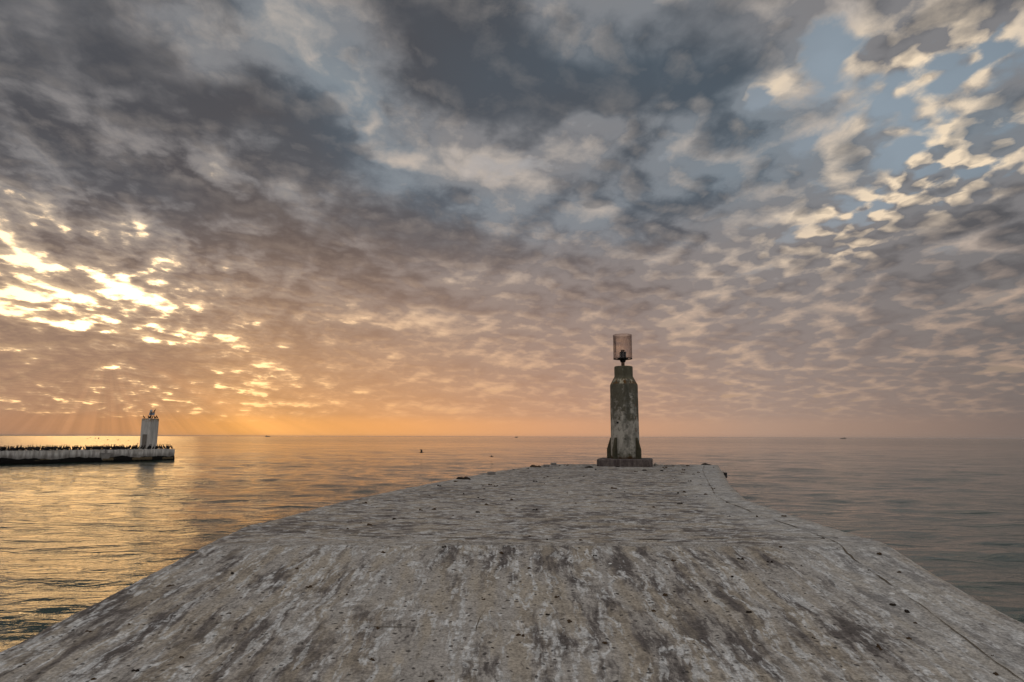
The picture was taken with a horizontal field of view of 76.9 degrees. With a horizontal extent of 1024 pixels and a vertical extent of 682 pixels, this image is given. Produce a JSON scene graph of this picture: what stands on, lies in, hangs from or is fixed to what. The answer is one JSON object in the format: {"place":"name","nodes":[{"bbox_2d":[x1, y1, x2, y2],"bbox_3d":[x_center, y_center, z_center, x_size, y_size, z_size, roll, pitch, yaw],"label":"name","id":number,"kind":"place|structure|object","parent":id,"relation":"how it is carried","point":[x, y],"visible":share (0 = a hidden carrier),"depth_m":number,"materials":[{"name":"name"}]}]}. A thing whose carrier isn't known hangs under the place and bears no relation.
{"place":"outdoors","nodes":[
{"label":"outdoors","id":0,"kind":"place"},
{"bbox_2d":[0,435,56,435],"bbox_3d":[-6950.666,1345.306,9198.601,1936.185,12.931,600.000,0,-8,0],"label":"headland","id":1,"kind":"structure","parent":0,"point":[28,435],"depth_m":8901.63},
{"bbox_2d":[457,477,469,479],"bbox_3d":[-1.476,4.169,19.651,0.433,0.084,0.305,-1,-9,6],"label":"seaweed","id":2,"kind":"object","parent":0,"point":[465,478],"visible":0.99,"depth_m":19.59,"materials":[{"name":"black plant"}]},
{"bbox_2d":[0,436,1023,651],"bbox_3d":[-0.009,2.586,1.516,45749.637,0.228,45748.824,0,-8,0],"label":"sea","id":3,"kind":"structure","parent":0,"point":[76,537],"depth_m":28.07,"materials":[{"name":"liquid"}]},
{"bbox_2d":[0,449,174,464],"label":"pier","id":4,"kind":"structure","parent":3,"relation":"in","point":[43,456],"depth_m":57.13,"materials":[{"name":"concrete"}]},
{"bbox_2d":[139,410,158,448],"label":"white tower","id":5,"kind":"structure","parent":4,"relation":"on","point":[149,432],"depth_m":62.89,"materials":[{"name":"concrete"}]},
{"bbox_2d":[141,434,146,448],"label":"door","id":6,"kind":"structure","parent":5,"relation":"in","point":[144,437],"depth_m":62.63,"materials":[{"name":"metal"}]},
{"bbox_2d":[0,464,1023,681],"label":"pier","id":7,"kind":"structure","parent":3,"relation":"in","point":[281,622],"depth_m":5.92,"materials":[{"name":"concrete"}]},
{"bbox_2d":[597,342,652,466],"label":"lamp tower","id":8,"kind":"structure","parent":7,"relation":"on","point":[623,448],"depth_m":29.33,"materials":[{"name":"concrete"}]},
{"bbox_2d":[616,396,635,451],"bbox_3d":[5.192,3.744,29.287,0.910,2.510,0.206,0,-9,5],"label":"door","id":9,"kind":"structure","parent":8,"relation":"in","point":[625,405],"depth_m":29.24,"materials":[{"name":"metal"}]},
{"bbox_2d":[0,0,1023,438],"label":"sky","id":10,"kind":"structure","parent":0,"point":[288,218],"materials":[{"name":"grey"}]}
]}

